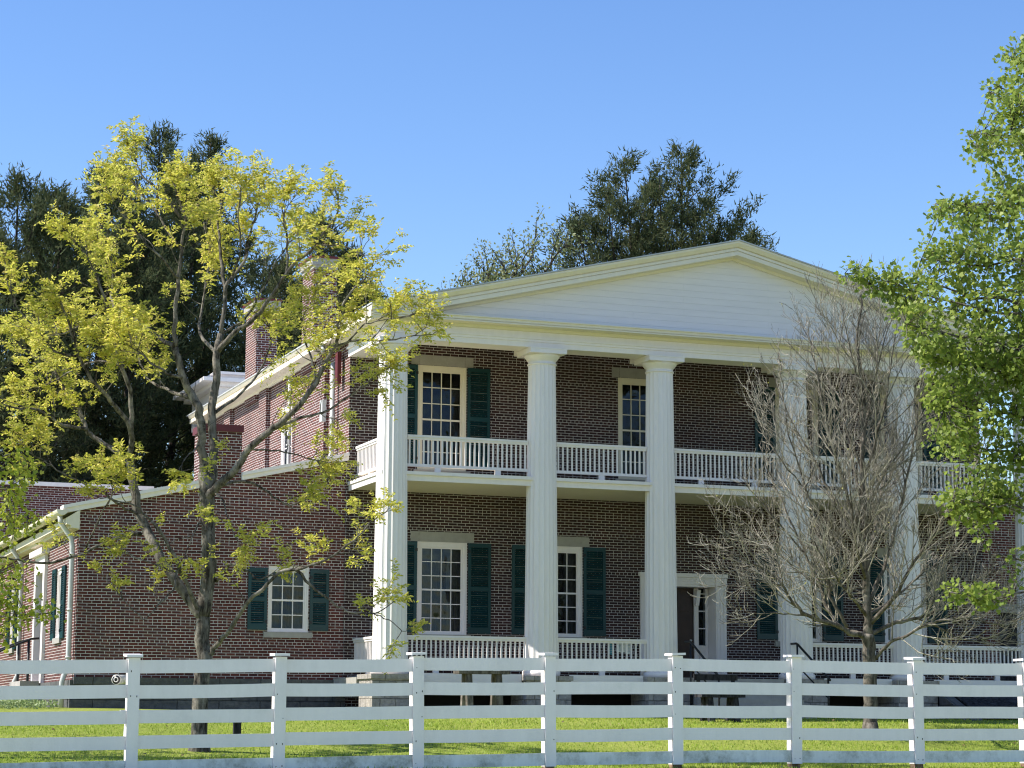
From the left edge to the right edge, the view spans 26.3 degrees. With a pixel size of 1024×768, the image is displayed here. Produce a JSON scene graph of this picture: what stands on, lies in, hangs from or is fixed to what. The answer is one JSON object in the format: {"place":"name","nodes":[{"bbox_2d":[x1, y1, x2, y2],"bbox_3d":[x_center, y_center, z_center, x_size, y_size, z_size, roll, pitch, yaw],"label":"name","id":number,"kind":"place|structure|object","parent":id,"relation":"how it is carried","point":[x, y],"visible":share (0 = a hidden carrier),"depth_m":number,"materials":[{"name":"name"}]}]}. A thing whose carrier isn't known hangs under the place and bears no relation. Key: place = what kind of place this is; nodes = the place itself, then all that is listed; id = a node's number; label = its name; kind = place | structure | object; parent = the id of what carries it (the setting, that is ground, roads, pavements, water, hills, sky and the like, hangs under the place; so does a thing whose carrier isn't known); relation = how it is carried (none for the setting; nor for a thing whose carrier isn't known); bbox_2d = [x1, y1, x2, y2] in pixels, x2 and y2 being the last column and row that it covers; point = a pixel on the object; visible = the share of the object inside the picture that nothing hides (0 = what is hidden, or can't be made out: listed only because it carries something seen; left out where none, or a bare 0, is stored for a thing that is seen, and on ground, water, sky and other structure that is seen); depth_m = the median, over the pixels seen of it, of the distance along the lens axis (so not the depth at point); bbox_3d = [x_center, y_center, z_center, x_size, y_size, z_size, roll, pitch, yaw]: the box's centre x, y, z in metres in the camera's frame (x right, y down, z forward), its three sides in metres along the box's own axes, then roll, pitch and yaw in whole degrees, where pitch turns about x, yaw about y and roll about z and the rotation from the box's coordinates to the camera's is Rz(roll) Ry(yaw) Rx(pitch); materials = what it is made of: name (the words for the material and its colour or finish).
{"place":"outdoors","nodes":[
{"label":"outdoors","id":0,"kind":"place"},
{"bbox_2d":[0,707,1023,767],"bbox_3d":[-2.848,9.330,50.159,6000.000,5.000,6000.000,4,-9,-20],"label":"ground","id":1,"kind":"structure","parent":0,"point":[631,744],"depth_m":44.19,"materials":[{"name":"green plant"}]},
{"bbox_2d":[0,640,23,680],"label":"handrail","id":2,"kind":"object","parent":1,"relation":"on","point":[18,658],"visible":0.29,"depth_m":56.64,"materials":[{"name":"black metal"}]},
{"bbox_2d":[0,637,38,680],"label":"handrail","id":3,"kind":"object","parent":1,"relation":"on","point":[28,649],"visible":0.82,"depth_m":54.97,"materials":[{"name":"black metal"}]},
{"bbox_2d":[10,681,38,706],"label":"side steps","id":4,"kind":"structure","parent":1,"relation":"on","point":[25,683],"depth_m":54.88,"materials":[{"name":"stone"}]},
{"bbox_2d":[0,699,58,708],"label":"ground cover","id":5,"kind":"object","parent":1,"relation":"on","point":[17,704],"visible":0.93,"depth_m":49.69,"materials":[{"name":"green plant"}]},
{"bbox_2d":[0,437,66,652],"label":"drooping tree","id":6,"kind":"object","parent":1,"relation":"on","point":[18,520],"visible":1,"depth_m":38.33,"materials":[{"name":"green plant"}]},
{"bbox_2d":[0,160,136,483],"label":"cedar tree","id":7,"kind":"object","parent":1,"relation":"on","point":[33,235],"visible":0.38,"depth_m":71.02,"materials":[{"name":"green plant"}]},
{"bbox_2d":[1,242,147,476],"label":"cedar tree","id":8,"kind":"object","parent":1,"relation":"on","point":[94,357],"depth_m":93.00,"materials":[{"name":"green plant"}]},
{"bbox_2d":[0,480,153,539],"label":"wing","id":9,"kind":"structure","parent":1,"relation":"on","point":[52,496],"depth_m":66.31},
{"bbox_2d":[0,155,219,487],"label":"cedar tree","id":10,"kind":"object","parent":1,"relation":"on","point":[116,426],"visible":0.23,"depth_m":74.70,"materials":[{"name":"green plant"}]},
{"bbox_2d":[43,118,260,486],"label":"cedar tree","id":11,"kind":"object","parent":1,"relation":"on","point":[168,149],"visible":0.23,"depth_m":79.19,"materials":[{"name":"green plant"}]},
{"bbox_2d":[0,423,349,709],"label":"brick wing","id":12,"kind":"structure","parent":1,"relation":"on","point":[298,618],"depth_m":52.39,"materials":[{"name":"brown brick"}]},
{"bbox_2d":[6,590,13,653],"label":"window","id":13,"kind":"structure","parent":12,"relation":"in","point":[11,650],"depth_m":61.34,"materials":[{"name":"beige paint"}]},
{"bbox_2d":[52,568,60,643],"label":"window","id":14,"kind":"structure","parent":12,"relation":"in","point":[56,640],"depth_m":53.70,"materials":[{"name":"beige paint"}]},
{"bbox_2d":[263,566,311,637],"bbox_3d":[-5.442,5.251,52.890,1.200,1.760,0.420,4,-9,-20],"label":"window","id":15,"kind":"structure","parent":12,"relation":"in","point":[287,602],"depth_m":52.94,"materials":[{"name":"beige paint"}]},
{"bbox_2d":[138,127,277,486],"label":"cedar tree","id":16,"kind":"object","parent":1,"relation":"on","point":[213,145],"visible":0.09,"depth_m":83.24,"materials":[{"name":"green plant"}]},
{"bbox_2d":[0,115,453,751],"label":"leafing tree","id":17,"kind":"object","parent":1,"relation":"on","point":[236,183],"visible":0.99,"depth_m":40.95,"materials":[{"name":"yellow plant"}]},
{"bbox_2d":[178,246,296,433],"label":"cedar tree","id":18,"kind":"object","parent":1,"relation":"on","point":[260,275],"visible":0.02,"depth_m":89.49,"materials":[{"name":"green plant"}]},
{"bbox_2d":[233,722,241,733],"bbox_3d":[-5.229,6.752,41.641,0.200,0.640,0.135,4,-9,-20],"label":"wooden stake","id":19,"kind":"object","parent":1,"relation":"on","point":[236,727],"visible":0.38,"depth_m":41.64,"materials":[{"name":"wood"}]},
{"bbox_2d":[222,201,387,372],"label":"cedar tree","id":20,"kind":"object","parent":1,"relation":"on","point":[273,281],"visible":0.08,"depth_m":76.95,"materials":[{"name":"green plant"}]},
{"bbox_2d":[453,671,510,705],"bbox_3d":[-0.683,7.049,49.490,1.232,1.120,0.600,4,-9,-20],"label":"bench","id":21,"kind":"object","parent":1,"relation":"on","point":[467,700],"visible":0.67,"depth_m":49.43,"materials":[{"name":"wood"}]},
{"bbox_2d":[21,707,951,718],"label":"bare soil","id":22,"kind":"structure","parent":1,"relation":"on","point":[931,718],"depth_m":54.06,"materials":[{"name":"brown soil"}]},
{"bbox_2d":[0,652,1023,767],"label":"board fence","id":23,"kind":"object","parent":1,"relation":"on","point":[416,712],"visible":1,"depth_m":37.29,"materials":[{"name":"paint"}]},
{"bbox_2d":[111,675,125,684],"bbox_3d":[-6.286,4.805,35.529,0.304,0.200,0.370,-2,-9,15],"label":"security camera","id":24,"kind":"object","parent":23,"relation":"attached to","point":[118,679],"visible":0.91,"depth_m":35.39,"materials":[{"name":"paint"}]},
{"bbox_2d":[436,202,602,289],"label":"pale tree","id":25,"kind":"object","parent":1,"relation":"on","point":[485,275],"visible":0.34,"depth_m":79.03,"materials":[{"name":"green plant"}]},
{"bbox_2d":[173,239,1023,706],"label":"mansion","id":26,"kind":"structure","parent":1,"relation":"on","point":[543,453],"depth_m":54.81,"materials":[{"name":"brick"}]},
{"bbox_2d":[281,407,291,464],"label":"window","id":27,"kind":"structure","parent":26,"relation":"in","point":[283,438],"depth_m":60.08,"materials":[{"name":"beige paint"}]},
{"bbox_2d":[411,531,473,640],"bbox_3d":[-1.783,5.017,54.301,1.660,2.670,0.420,4,-9,-20],"label":"window","id":28,"kind":"structure","parent":26,"relation":"in","point":[441,563],"depth_m":54.37,"materials":[{"name":"beige paint"}]},
{"bbox_2d":[411,354,473,473],"bbox_3d":[-1.765,0.808,54.844,1.640,3.035,0.210,4,-9,-20],"label":"window","id":29,"kind":"structure","parent":26,"relation":"in","point":[425,362],"depth_m":54.92,"materials":[{"name":"beige paint"}]},
{"bbox_2d":[557,536,588,642],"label":"window","id":30,"kind":"structure","parent":26,"relation":"in","point":[572,565],"depth_m":55.51,"materials":[{"name":"beige paint"}]},
{"bbox_2d":[616,644,624,652],"bbox_3d":[2.625,6.347,52.802,0.230,0.255,0.038,4,-9,-20],"label":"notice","id":31,"kind":"object","parent":26,"relation":"attached to","point":[620,648],"visible":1,"depth_m":52.81,"materials":[{"name":"paper"}]},
{"bbox_2d":[612,367,645,481],"bbox_3d":[3.325,1.122,56.708,1.640,3.035,0.210,4,-9,-20],"label":"window","id":32,"kind":"structure","parent":26,"relation":"in","point":[628,375],"depth_m":56.65,"materials":[{"name":"beige paint"}]},
{"bbox_2d":[677,588,693,677],"bbox_3d":[4.263,6.445,56.628,0.956,2.340,0.110,4,-9,-20],"label":"door","id":33,"kind":"structure","parent":26,"relation":"in","point":[685,621],"depth_m":56.74,"materials":[{"name":"paint"}]},
{"bbox_2d":[769,378,823,489],"bbox_3d":[7.563,1.384,58.260,1.640,3.035,0.210,4,-9,-20],"label":"window","id":34,"kind":"structure","parent":26,"relation":"in","point":[772,382],"depth_m":58.39,"materials":[{"name":"beige paint"}]},
{"bbox_2d":[771,544,826,646],"bbox_3d":[7.515,5.587,57.680,1.660,2.670,0.370,4,-9,-20],"label":"window","id":35,"kind":"structure","parent":26,"relation":"in","point":[817,638],"depth_m":57.66,"materials":[{"name":"beige paint"}]},
{"bbox_2d":[874,385,927,494],"bbox_3d":[10.534,1.567,59.348,1.640,3.035,0.210,4,-9,-20],"label":"window","id":36,"kind":"structure","parent":26,"relation":"in","point":[920,459],"depth_m":59.45,"materials":[{"name":"beige paint"}]},
{"bbox_2d":[877,548,931,644],"bbox_3d":[10.478,5.774,58.792,1.660,2.670,0.420,4,-9,-20],"label":"window","id":37,"kind":"structure","parent":26,"relation":"in","point":[881,551],"depth_m":58.72,"materials":[{"name":"beige paint"}]},
{"bbox_2d":[514,137,779,274],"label":"cedar tree","id":38,"kind":"object","parent":1,"relation":"on","point":[647,236],"visible":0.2,"depth_m":84.98,"materials":[{"name":"green plant"}]},
{"bbox_2d":[684,640,720,719],"bbox_3d":[4.518,7.012,51.847,0.056,1.928,1.964,4,-9,-20],"label":"handrail","id":39,"kind":"object","parent":1,"relation":"on","point":[695,647],"visible":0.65,"depth_m":52.38,"materials":[{"name":"black metal"}]},
{"bbox_2d":[693,674,745,722],"bbox_3d":[4.768,7.247,50.212,1.103,1.180,0.600,4,-9,-20],"label":"bench","id":40,"kind":"object","parent":1,"relation":"on","point":[707,699],"visible":0.6,"depth_m":50.20,"materials":[{"name":"brown wood"}]},
{"bbox_2d":[692,679,816,719],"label":"stone steps","id":41,"kind":"structure","parent":1,"relation":"on","point":[764,700],"depth_m":52.26,"materials":[{"name":"grey stone"}]},
{"bbox_2d":[738,219,773,247],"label":"cedar tree","id":42,"kind":"object","parent":1,"relation":"on","point":[755,241],"visible":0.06,"depth_m":89.80,"materials":[{"name":"green plant"}]},
{"bbox_2d":[790,642,830,705],"bbox_3d":[7.208,7.178,52.833,0.056,1.928,1.964,4,-9,-20],"label":"handrail","id":43,"kind":"object","parent":1,"relation":"on","point":[810,658],"visible":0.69,"depth_m":53.00,"materials":[{"name":"black metal"}]},
{"bbox_2d":[687,255,1023,728],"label":"bare tree","id":44,"kind":"object","parent":1,"relation":"on","point":[866,498],"visible":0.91,"depth_m":48.94,"materials":[{"name":"grey plant"}]},
{"bbox_2d":[833,31,1023,615],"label":"broadleaf tree","id":45,"kind":"object","parent":1,"relation":"on","point":[1009,363],"visible":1,"depth_m":44.23,"materials":[{"name":"green plant"}]},
{"bbox_2d":[939,696,1017,720],"bbox_3d":[12.489,8.133,54.650,3.300,0.890,1.500,4,-9,-20],"label":"cellar hatch","id":46,"kind":"object","parent":1,"relation":"on","point":[946,701],"visible":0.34,"depth_m":54.58,"materials":[{"name":"brown wood"}]},
{"bbox_2d":[956,697,1017,718],"bbox_3d":[12.464,8.030,54.700,2.575,0.670,1.380,4,-9,-20],"label":"plank door","id":47,"kind":"structure","parent":46,"relation":"in","point":[968,701],"depth_m":54.65,"materials":[{"name":"brown wood"}]},
{"bbox_2d":[981,487,1017,680],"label":"wing","id":48,"kind":"structure","parent":1,"relation":"on","point":[1002,538],"depth_m":59.80,"materials":[{"name":"brown brick"}]},
{"bbox_2d":[999,613,1017,680],"bbox_3d":[13.676,7.215,59.792,1.050,1.900,0.060,4,-9,-20],"label":"door","id":49,"kind":"structure","parent":48,"relation":"in","point":[1003,678],"depth_m":59.74,"materials":[{"name":"brown wood"}]},
{"bbox_2d":[0,0,1023,487],"label":"sky","id":50,"kind":"structure","parent":0,"point":[457,118],"materials":[{"name":"blue"}]},
{"bbox_2d":[30,718,1014,766],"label":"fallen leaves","id":51,"kind":"object","parent":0,"point":[458,743],"visible":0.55,"depth_m":41.75,"materials":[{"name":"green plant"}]}
]}

